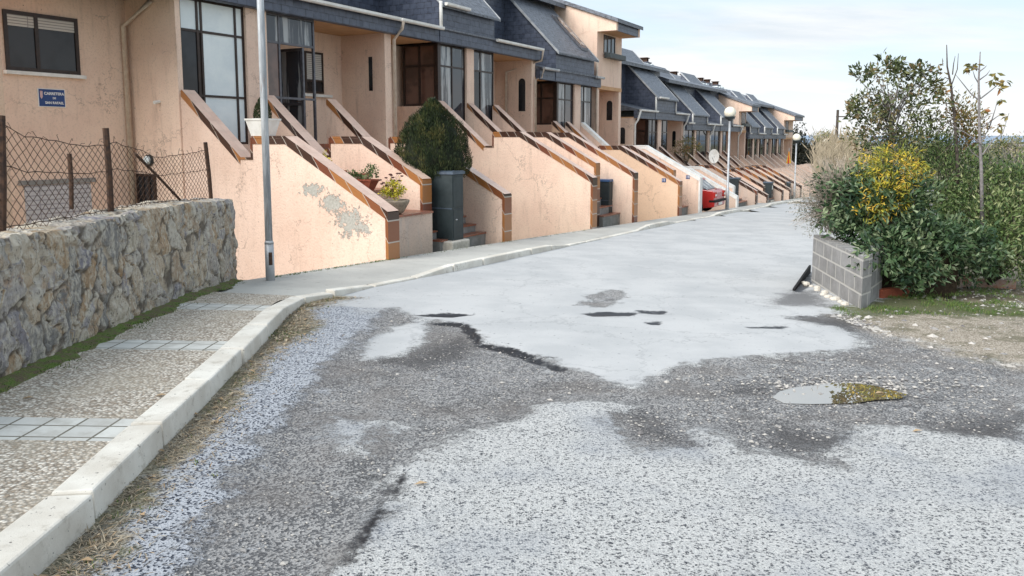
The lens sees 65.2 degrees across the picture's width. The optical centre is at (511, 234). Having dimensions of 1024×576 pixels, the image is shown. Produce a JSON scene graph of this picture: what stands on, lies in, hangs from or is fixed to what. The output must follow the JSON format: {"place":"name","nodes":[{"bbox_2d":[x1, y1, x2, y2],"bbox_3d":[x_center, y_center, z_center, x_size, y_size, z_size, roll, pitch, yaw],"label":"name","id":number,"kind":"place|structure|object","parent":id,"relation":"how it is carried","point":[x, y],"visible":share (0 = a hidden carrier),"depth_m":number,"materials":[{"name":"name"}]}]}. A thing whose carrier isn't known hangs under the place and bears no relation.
{"place":"outdoors","nodes":[
{"label":"outdoors","id":0,"kind":"place"},
{"bbox_2d":[0,292,291,531],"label":"pavement","id":1,"kind":"structure","parent":0,"point":[60,427],"depth_m":5.46,"materials":[{"name":"concrete"}]},
{"bbox_2d":[0,278,240,392],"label":"moss","id":2,"kind":"object","parent":1,"relation":"on","point":[28,372],"visible":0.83,"depth_m":6.90,"materials":[{"name":"green plant"}]},
{"bbox_2d":[218,194,823,303],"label":"pavement","id":3,"kind":"structure","parent":0,"point":[323,280],"depth_m":13.26,"materials":[{"name":"concrete"}]},
{"bbox_2d":[257,0,274,280],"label":"street light post","id":4,"kind":"object","parent":3,"relation":"on","point":[269,260],"visible":0.9,"depth_m":11.16,"materials":[{"name":"metal"}]},
{"bbox_2d":[724,107,735,209],"bbox_3d":[9.146,-3.103,33.799,0.490,4.560,0.490,0,7,0],"label":"globe lamp","id":5,"kind":"object","parent":3,"relation":"on","point":[729,113],"visible":1,"depth_m":33.67,"materials":[{"name":"metal"}]},
{"bbox_2d":[38,190,1023,575],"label":"road","id":6,"kind":"structure","parent":0,"point":[584,480],"depth_m":5.07,"materials":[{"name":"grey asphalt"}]},
{"bbox_2d":[0,292,332,575],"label":"kerb","id":7,"kind":"structure","parent":6,"relation":"on","point":[38,538],"depth_m":4.21,"materials":[{"name":"concrete"}]},
{"bbox_2d":[21,296,919,575],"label":"dry leaves","id":8,"kind":"object","parent":6,"relation":"on","point":[179,458],"visible":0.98,"depth_m":4.65,"materials":[{"name":"brown plant"}]},
{"bbox_2d":[326,217,705,296],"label":"kerb","id":9,"kind":"structure","parent":6,"relation":"on","point":[457,266],"depth_m":13.76,"materials":[{"name":"concrete"}]},
{"bbox_2d":[705,197,815,217],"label":"kerb","id":10,"kind":"structure","parent":6,"relation":"on","point":[721,213],"depth_m":33.84,"materials":[{"name":"concrete"}]},
{"bbox_2d":[792,265,810,290],"bbox_3d":[4.514,0.711,12.440,0.030,0.165,2.240,3,8,26],"label":"rubber strip","id":11,"kind":"object","parent":6,"relation":"on","point":[805,274],"visible":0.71,"depth_m":12.47,"materials":[{"name":"black rubber"}]},
{"bbox_2d":[830,296,840,300],"bbox_3d":[4.301,0.866,10.632,0.148,0.093,0.114,0,7,0],"label":"loose stone","id":12,"kind":"object","parent":6,"relation":"on","point":[835,298],"visible":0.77,"depth_m":10.59,"materials":[{"name":"stone"}]},
{"bbox_2d":[772,383,906,403],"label":"puddle","id":13,"kind":"object","parent":6,"relation":"on","point":[847,392],"visible":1,"depth_m":6.12,"materials":[{"name":"grey liquid"}]},
{"bbox_2d":[242,135,1023,305],"bbox_3d":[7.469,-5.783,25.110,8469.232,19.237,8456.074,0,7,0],"label":"ground","id":14,"kind":"structure","parent":0,"point":[990,296],"depth_m":12.50,"materials":[{"name":"brown soil"}]},
{"bbox_2d":[0,197,237,376],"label":"stone wall","id":15,"kind":"structure","parent":14,"relation":"on","point":[65,283],"depth_m":7.32,"materials":[{"name":"grey stone"}]},
{"bbox_2d":[0,115,212,231],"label":"chain link fence","id":16,"kind":"object","parent":15,"relation":"on","point":[107,166],"visible":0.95,"depth_m":7.87,"materials":[{"name":"metal"}]},
{"bbox_2d":[0,0,404,227],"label":"row house","id":17,"kind":"structure","parent":14,"relation":"on","point":[127,71],"depth_m":16.68,"materials":[{"name":"paint"}]},
{"bbox_2d":[2,9,80,74],"bbox_3d":[-8.997,-3.662,15.333,0.060,1.100,1.430,4,8,29],"label":"window","id":18,"kind":"structure","parent":17,"relation":"in","point":[33,42],"depth_m":15.29,"materials":[{"name":"black glass"}]},
{"bbox_2d":[37,88,65,107],"bbox_3d":[-8.936,-2.654,15.533,0.025,0.350,0.530,4,8,29],"label":"street name plaque","id":19,"kind":"object","parent":17,"relation":"attached to","point":[51,97],"visible":1,"depth_m":15.52,"materials":[{"name":"blue metal"}]},
{"bbox_2d":[24,183,91,223],"bbox_3d":[-8.930,0.065,15.875,0.020,2.130,1.330,4,8,29],"label":"garage door","id":20,"kind":"structure","parent":17,"relation":"in","point":[36,188],"depth_m":15.69,"materials":[{"name":"grey metal"}]},
{"bbox_2d":[136,174,156,203],"bbox_3d":[-7.758,-0.862,17.026,0.600,0.860,0.060,4,8,29],"label":"barred window","id":21,"kind":"structure","parent":17,"relation":"in","point":[139,178],"depth_m":17.01,"materials":[{"name":"brown metal"}]},
{"bbox_2d":[143,155,153,165],"bbox_3d":[-7.667,-1.565,16.839,0.240,0.234,0.170,4,8,29],"label":"wall lamp","id":22,"kind":"object","parent":17,"relation":"attached to","point":[150,158],"visible":0.51,"depth_m":16.79,"materials":[{"name":"white plastic"}]},
{"bbox_2d":[280,48,305,128],"bbox_3d":[-5.404,-3.380,19.573,0.790,2.300,0.152,4,8,29],"label":"open door","id":23,"kind":"structure","parent":17,"relation":"in","point":[292,60],"depth_m":19.53,"materials":[{"name":"black glass"}]},
{"bbox_2d":[304,51,323,93],"bbox_3d":[-5.379,-4.401,21.727,0.060,1.100,0.700,4,8,29],"label":"window","id":24,"kind":"structure","parent":17,"relation":"in","point":[319,69],"depth_m":21.74,"materials":[{"name":"brown metal"}]},
{"bbox_2d":[368,57,372,90],"bbox_3d":[-3.910,-4.465,22.221,0.130,0.930,0.056,4,8,29],"label":"slit window","id":25,"kind":"structure","parent":17,"relation":"in","point":[369,58],"depth_m":22.19,"materials":[{"name":"black glass"}]},
{"bbox_2d":[180,90,399,279],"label":"stair wall","id":26,"kind":"structure","parent":14,"relation":"on","point":[327,213],"depth_m":15.12,"materials":[{"name":"paint"}]},
{"bbox_2d":[244,98,280,135],"bbox_3d":[-4.804,-2.279,15.411,0.530,0.759,0.450,4,8,29],"label":"potted conifer","id":27,"kind":"object","parent":26,"relation":"on","point":[254,125],"visible":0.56,"depth_m":15.32,"materials":[{"name":"white ceramic"}]},
{"bbox_2d":[267,95,431,210],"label":"stair wall","id":28,"kind":"structure","parent":14,"relation":"on","point":[355,153],"depth_m":16.89,"materials":[{"name":"paint"}]},
{"bbox_2d":[344,170,432,256],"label":"planting terrace","id":29,"kind":"structure","parent":14,"relation":"on","point":[415,233],"depth_m":15.81,"materials":[{"name":"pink paint"}]},
{"bbox_2d":[347,163,378,190],"bbox_3d":[-3.001,-1.154,15.811,0.812,0.556,0.448,2,7,17],"label":"flower trough","id":30,"kind":"object","parent":29,"relation":"on","point":[370,184],"visible":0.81,"depth_m":15.74,"materials":[{"name":"ceramic"}]},
{"bbox_2d":[378,173,409,213],"bbox_3d":[-2.291,-0.802,15.451,0.620,0.802,0.614,0,7,0],"label":"flower bowl","id":31,"kind":"object","parent":29,"relation":"on","point":[400,205],"visible":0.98,"depth_m":15.37,"materials":[{"name":"stone"}]},
{"bbox_2d":[320,144,485,251],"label":"staircase","id":32,"kind":"structure","parent":14,"relation":"on","point":[473,235],"depth_m":17.77,"materials":[{"name":"grey concrete"}]},
{"bbox_2d":[326,99,511,243],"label":"stair wall","id":33,"kind":"structure","parent":14,"relation":"on","point":[487,205],"depth_m":18.10,"materials":[{"name":"paint"}]},
{"bbox_2d":[393,96,472,179],"bbox_3d":[-1.723,-1.339,17.308,1.784,3.284,1.789,0,7,0],"label":"cypress bush","id":34,"kind":"object","parent":14,"relation":"on","point":[431,141],"visible":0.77,"depth_m":16.71,"materials":[{"name":"green plant"}]},
{"bbox_2d":[333,0,544,136],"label":"row house","id":35,"kind":"structure","parent":14,"relation":"on","point":[456,56],"depth_m":25.02,"materials":[{"name":"paint"}]},
{"bbox_2d":[402,43,434,105],"bbox_3d":[-2.832,-4.889,24.549,1.230,1.865,0.060,4,8,29],"label":"bay side window","id":36,"kind":"structure","parent":35,"relation":"in","point":[418,59],"depth_m":24.55,"materials":[{"name":"brown metal"}]},
{"bbox_2d":[519,78,524,110],"bbox_3d":[0.380,-5.179,29.644,0.280,1.200,0.056,4,8,29],"label":"slit window","id":37,"kind":"structure","parent":35,"relation":"in","point":[521,82],"depth_m":29.62,"materials":[{"name":"black glass"}]},
{"bbox_2d":[432,170,469,250],"bbox_3d":[-1.416,-0.409,16.917,0.820,1.895,0.680,4,8,29],"label":"utility cabinet","id":38,"kind":"object","parent":14,"relation":"on","point":[447,204],"visible":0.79,"depth_m":16.71,"materials":[{"name":"metal"}]},
{"bbox_2d":[0,229,1023,573],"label":"grass","id":39,"kind":"structure","parent":14,"relation":"on","point":[964,303],"depth_m":9.99,"materials":[{"name":"green plant"}]},
{"bbox_2d":[440,101,597,240],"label":"stair wall","id":40,"kind":"structure","parent":14,"relation":"on","point":[551,190],"depth_m":22.83,"materials":[{"name":"paint"}]},
{"bbox_2d":[466,103,599,227],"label":"stair wall","id":41,"kind":"structure","parent":14,"relation":"on","point":[482,125],"depth_m":24.31,"materials":[{"name":"paint"}]},
{"bbox_2d":[487,0,642,144],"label":"row house","id":42,"kind":"structure","parent":14,"relation":"on","point":[577,81],"depth_m":33.00,"materials":[{"name":"paint"}]},
{"bbox_2d":[537,82,553,124],"bbox_3d":[1.153,-5.188,31.687,1.230,1.655,0.060,4,8,29],"label":"bay side window","id":43,"kind":"structure","parent":42,"relation":"in","point":[545,90],"depth_m":31.58,"materials":[{"name":"brown wood"}]},
{"bbox_2d":[606,101,611,119],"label":"slit window","id":44,"kind":"structure","parent":42,"relation":"in","point":[609,104],"depth_m":37.12,"materials":[{"name":"black glass"}]},
{"bbox_2d":[603,35,615,52],"bbox_3d":[4.321,-8.414,35.517,0.060,0.780,1.300,4,8,29],"label":"window","id":45,"kind":"structure","parent":42,"relation":"in","point":[609,42],"depth_m":35.49,"materials":[{"name":"grey glass"}]},
{"bbox_2d":[492,105,637,224],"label":"stair wall","id":46,"kind":"structure","parent":14,"relation":"on","point":[623,176],"depth_m":25.20,"materials":[{"name":"paint"}]},
{"bbox_2d":[600,179,612,212],"bbox_3d":[2.925,-0.934,25.330,0.660,1.655,0.720,4,8,29],"label":"utility cabinet","id":47,"kind":"object","parent":14,"relation":"on","point":[606,190],"visible":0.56,"depth_m":25.07,"materials":[{"name":"metal"}]},
{"bbox_2d":[599,198,619,227],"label":"staircase","id":48,"kind":"structure","parent":14,"relation":"on","point":[606,218],"depth_m":24.64,"materials":[{"name":"grey concrete"}]},
{"bbox_2d":[552,121,682,221],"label":"stair wall","id":49,"kind":"structure","parent":14,"relation":"on","point":[658,198],"depth_m":29.32,"materials":[{"name":"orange paint"}]},
{"bbox_2d":[565,122,675,176],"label":"stair wall","id":50,"kind":"structure","parent":14,"relation":"on","point":[570,127],"depth_m":30.66,"materials":[{"name":"paint"}]},
{"bbox_2d":[580,122,702,213],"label":"stair wall","id":51,"kind":"structure","parent":14,"relation":"on","point":[692,192],"depth_m":31.46,"materials":[{"name":"paint"}]},
{"bbox_2d":[620,48,689,156],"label":"row house","id":52,"kind":"structure","parent":14,"relation":"on","point":[652,116],"depth_m":41.28,"materials":[{"name":"paint"}]},
{"bbox_2d":[620,127,624,143],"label":"slit window","id":53,"kind":"structure","parent":52,"relation":"in","point":[622,130],"depth_m":38.97,"materials":[{"name":"black glass"}]},
{"bbox_2d":[636,119,645,144],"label":"bay side window","id":54,"kind":"structure","parent":52,"relation":"in","point":[641,124],"depth_m":40.76,"materials":[{"name":"brown wood"}]},
{"bbox_2d":[672,131,675,146],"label":"slit window","id":55,"kind":"structure","parent":52,"relation":"in","point":[673,133],"depth_m":45.64,"materials":[{"name":"black glass"}]},
{"bbox_2d":[649,64,715,158],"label":"row house","id":56,"kind":"structure","parent":14,"relation":"on","point":[699,126],"depth_m":47.73,"materials":[{"name":"paint"}]},
{"bbox_2d":[682,205,687,214],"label":"staircase","id":57,"kind":"structure","parent":14,"relation":"on","point":[684,210],"depth_m":31.15,"materials":[{"name":"grey concrete"}]},
{"bbox_2d":[640,57,760,159],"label":"row house","id":58,"kind":"structure","parent":14,"relation":"on","point":[714,102],"depth_m":54.50,"materials":[{"name":"paint"}]},
{"bbox_2d":[741,112,745,122],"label":"window","id":59,"kind":"structure","parent":58,"relation":"in","point":[743,115],"depth_m":57.80,"materials":[{"name":"grey glass"}]},
{"bbox_2d":[659,146,757,205],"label":"stair wall","id":60,"kind":"structure","parent":14,"relation":"on","point":[748,193],"depth_m":40.24,"materials":[{"name":"beige paint"}]},
{"bbox_2d":[684,166,734,193],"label":"stair wall","id":61,"kind":"structure","parent":14,"relation":"on","point":[711,176],"depth_m":38.64,"materials":[{"name":"paint"}]},
{"bbox_2d":[686,167,738,211],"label":"stair wall","id":62,"kind":"structure","parent":14,"relation":"on","point":[733,200],"depth_m":36.63,"materials":[{"name":"white paint"}]},
{"bbox_2d":[702,178,725,210],"bbox_3d":[6.782,-1.736,33.947,4.168,1.460,1.650,4,8,29],"label":"parked car","id":63,"kind":"object","parent":14,"relation":"on","point":[712,196],"visible":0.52,"depth_m":32.56,"materials":[{"name":"red paint"}]},
{"bbox_2d":[670,71,764,158],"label":"row house","id":64,"kind":"structure","parent":14,"relation":"on","point":[753,135],"depth_m":60.63,"materials":[{"name":"paint"}]},
{"bbox_2d":[745,138,747,158],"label":"bay side window","id":65,"kind":"structure","parent":64,"relation":"in","point":[746,140],"depth_m":59.67,"materials":[{"name":"brown metal"}]},
{"bbox_2d":[673,152,768,202],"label":"stair wall","id":66,"kind":"structure","parent":14,"relation":"on","point":[763,197],"depth_m":42.42,"materials":[{"name":"beige paint"}]},
{"bbox_2d":[670,135,701,164],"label":"porch shrub","id":67,"kind":"object","parent":66,"relation":"on","point":[683,149],"visible":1,"depth_m":43.86,"materials":[{"name":"green plant"}]},
{"bbox_2d":[685,152,764,191],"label":"stair wall","id":68,"kind":"structure","parent":14,"relation":"on","point":[693,161],"depth_m":44.70,"materials":[{"name":"paint"}]},
{"bbox_2d":[729,177,740,194],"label":"utility cabinet","id":69,"kind":"object","parent":14,"relation":"on","point":[735,181],"visible":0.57,"depth_m":40.26,"materials":[{"name":"metal"}]},
{"bbox_2d":[698,77,776,157],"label":"row house","id":70,"kind":"structure","parent":14,"relation":"on","point":[765,141],"depth_m":64.52,"materials":[{"name":"paint"}]},
{"bbox_2d":[696,151,783,200],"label":"stair wall","id":71,"kind":"structure","parent":14,"relation":"on","point":[778,193],"depth_m":46.41,"materials":[{"name":"beige paint"}]},
{"bbox_2d":[739,198,746,206],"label":"staircase","id":72,"kind":"structure","parent":14,"relation":"on","point":[742,203],"depth_m":39.60,"materials":[{"name":"grey concrete"}]},
{"bbox_2d":[706,151,790,199],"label":"stair wall","id":73,"kind":"structure","parent":14,"relation":"on","point":[785,188],"depth_m":48.19,"materials":[{"name":"beige paint"}]},
{"bbox_2d":[718,154,786,185],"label":"stair wall","id":74,"kind":"structure","parent":14,"relation":"on","point":[722,160],"depth_m":50.12,"materials":[{"name":"paint"}]},
{"bbox_2d":[703,79,804,159],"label":"row house","id":75,"kind":"structure","parent":14,"relation":"on","point":[780,120],"depth_m":70.75,"materials":[{"name":"paint"}]},
{"bbox_2d":[722,150,801,198],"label":"stair wall","id":76,"kind":"structure","parent":14,"relation":"on","point":[733,162],"depth_m":51.59,"materials":[{"name":"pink paint"}]},
{"bbox_2d":[763,182,774,201],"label":"utility cabinet","id":77,"kind":"object","parent":14,"relation":"on","point":[769,188],"visible":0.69,"depth_m":45.31,"materials":[{"name":"metal"}]},
{"bbox_2d":[733,156,809,196],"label":"stair wall","id":78,"kind":"structure","parent":14,"relation":"on","point":[735,158],"depth_m":54.36,"materials":[{"name":"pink paint"}]},
{"bbox_2d":[740,155,804,185],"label":"stair wall","id":79,"kind":"structure","parent":14,"relation":"on","point":[746,162],"depth_m":56.24,"materials":[{"name":"paint"}]},
{"bbox_2d":[746,155,815,194],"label":"stair wall","id":80,"kind":"structure","parent":14,"relation":"on","point":[751,160],"depth_m":57.95,"materials":[{"name":"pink paint"}]},
{"bbox_2d":[754,155,814,182],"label":"stair wall","id":81,"kind":"structure","parent":14,"relation":"on","point":[758,160],"depth_m":60.42,"materials":[{"name":"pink paint"}]},
{"bbox_2d":[760,154,811,176],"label":"stair wall","id":82,"kind":"structure","parent":14,"relation":"on","point":[767,161],"depth_m":62.88,"materials":[{"name":"paint"}]},
{"bbox_2d":[765,154,812,174],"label":"stair wall","id":83,"kind":"structure","parent":14,"relation":"on","point":[772,161],"depth_m":64.58,"materials":[{"name":"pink paint"}]},
{"bbox_2d":[772,153,813,170],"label":"stair wall","id":84,"kind":"structure","parent":14,"relation":"on","point":[778,160],"depth_m":66.82,"materials":[{"name":"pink paint"}]},
{"bbox_2d":[776,153,811,166],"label":"stair wall","id":85,"kind":"structure","parent":14,"relation":"on","point":[779,156],"depth_m":68.61,"materials":[{"name":"paint"}]},
{"bbox_2d":[792,134,800,197],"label":"globe lamp","id":86,"kind":"object","parent":14,"relation":"on","point":[796,138],"visible":0.97,"depth_m":49.22,"materials":[{"name":"metal"}]},
{"bbox_2d":[781,153,817,165],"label":"stair wall","id":87,"kind":"structure","parent":14,"relation":"on","point":[784,156],"depth_m":70.42,"materials":[{"name":"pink paint"}]},
{"bbox_2d":[792,121,819,164],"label":"tree","id":88,"kind":"object","parent":14,"relation":"on","point":[802,154],"visible":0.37,"depth_m":82.62,"materials":[{"name":"green plant"}]},
{"bbox_2d":[813,130,834,144],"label":"tree","id":89,"kind":"object","parent":14,"relation":"on","point":[826,134],"visible":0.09,"depth_m":118.80,"materials":[{"name":"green plant"}]},
{"bbox_2d":[803,122,874,179],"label":"reeds","id":90,"kind":"object","parent":14,"relation":"on","point":[841,150],"visible":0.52,"depth_m":23.05,"materials":[{"name":"beige plant"}]},
{"bbox_2d":[835,110,847,141],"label":"utility pole","id":91,"kind":"object","parent":14,"relation":"on","point":[837,118],"visible":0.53,"depth_m":61.32,"materials":[{"name":"grey metal"}]},
{"bbox_2d":[846,137,902,176],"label":"tree","id":92,"kind":"object","parent":14,"relation":"on","point":[873,154],"visible":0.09,"depth_m":47.24,"materials":[{"name":"green plant"}]},
{"bbox_2d":[811,235,958,308],"bbox_3d":[5.423,0.552,11.399,1.822,0.910,3.168,1,7,6],"label":"block planter","id":93,"kind":"object","parent":14,"relation":"on","point":[831,272],"visible":0.51,"depth_m":10.95,"materials":[{"name":"concrete"}]},
{"bbox_2d":[786,155,856,237],"bbox_3d":[4.529,-0.566,11.868,1.323,1.233,1.294,0,7,0],"label":"dry twig bush","id":94,"kind":"object","parent":93,"relation":"on","point":[817,199],"visible":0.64,"depth_m":11.74,"materials":[{"name":"grey plant"}]},
{"bbox_2d":[849,139,936,252],"bbox_3d":[5.230,-0.262,11.274,1.355,2.198,1.006,-4,8,-30],"label":"yellow shrub","id":95,"kind":"object","parent":93,"relation":"in","point":[906,165],"visible":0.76,"depth_m":11.06,"materials":[{"name":"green plant"}]},
{"bbox_2d":[805,153,1015,297],"bbox_3d":[5.718,-0.122,11.097,2.877,2.002,2.533,0,7,0],"label":"laurel bush","id":96,"kind":"object","parent":93,"relation":"in","point":[916,234],"visible":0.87,"depth_m":10.99,"materials":[{"name":"green plant"}]},
{"bbox_2d":[892,118,1002,232],"bbox_3d":[6.789,-0.576,12.705,1.817,2.652,1.881,0,7,0],"label":"leafy shrub","id":97,"kind":"object","parent":93,"relation":"in","point":[948,154],"visible":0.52,"depth_m":12.57,"materials":[{"name":"green plant"}]},
{"bbox_2d":[879,286,909,297],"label":"edging slab","id":98,"kind":"structure","parent":14,"relation":"on","point":[886,292],"depth_m":10.97,"materials":[{"name":"ceramic"}]},
{"bbox_2d":[837,49,958,166],"bbox_3d":[6.101,-1.127,12.775,1.763,3.686,1.522,0,7,0],"label":"thin crowned tree","id":99,"kind":"object","parent":14,"relation":"on","point":[888,106],"visible":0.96,"depth_m":12.57,"materials":[{"name":"green plant"}]},
{"bbox_2d":[884,139,963,181],"bbox_3d":[20.505,-3.011,39.850,3.579,3.918,3.496,5,8,35],"label":"tree","id":100,"kind":"object","parent":14,"relation":"on","point":[922,158],"visible":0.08,"depth_m":39.63,"materials":[{"name":"green plant"}]},
{"bbox_2d":[957,276,971,287],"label":"edging slab","id":101,"kind":"structure","parent":14,"relation":"on","point":[961,283],"depth_m":12.40,"materials":[{"name":"ceramic"}]},
{"bbox_2d":[932,45,1003,206],"bbox_3d":[7.119,-1.581,12.778,1.214,2.782,0.855,-2,7,-20],"label":"dead tree","id":102,"kind":"object","parent":14,"relation":"on","point":[956,118],"visible":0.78,"depth_m":12.60,"materials":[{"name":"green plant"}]},
{"bbox_2d":[926,128,1023,272],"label":"grey leaved shrub","id":103,"kind":"object","parent":14,"relation":"on","point":[1007,153],"visible":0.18,"depth_m":13.20,"materials":[{"name":"green plant"}]},
{"bbox_2d":[930,144,1023,286],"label":"leafy shrub","id":104,"kind":"object","parent":14,"relation":"on","point":[1006,208],"visible":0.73,"depth_m":12.02,"materials":[{"name":"green plant"}]},
{"bbox_2d":[949,52,1011,225],"bbox_3d":[6.814,-1.323,11.741,0.923,2.667,0.488,0,7,0],"label":"bare sapling","id":105,"kind":"object","parent":14,"relation":"on","point":[966,70],"visible":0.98,"depth_m":11.66,"materials":[{"name":"brown plant"}]},
{"bbox_2d":[967,141,1023,198],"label":"tree","id":106,"kind":"object","parent":14,"relation":"on","point":[997,154],"visible":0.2,"depth_m":45.89,"materials":[{"name":"green plant"}]},
{"bbox_2d":[976,278,1015,288],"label":"edging slab","id":107,"kind":"structure","parent":14,"relation":"on","point":[999,283],"depth_m":12.32,"materials":[{"name":"stone"}]},
{"bbox_2d":[987,133,1023,155],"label":"tree","id":108,"kind":"object","parent":14,"relation":"on","point":[1005,144],"visible":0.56,"depth_m":69.23,"materials":[{"name":"green plant"}]},
{"bbox_2d":[565,0,1023,135],"label":"sky","id":109,"kind":"structure","parent":0,"point":[795,56],"materials":[{"name":"white"}]},
{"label":"planting terrace","id":110,"kind":"object","parent":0,"visible":0},
{"bbox_2d":[709,149,718,164],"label":"satellite dish","id":111,"kind":"object","parent":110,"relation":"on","point":[713,155],"visible":0.89,"depth_m":44.01,"materials":[{"name":"white paint"}]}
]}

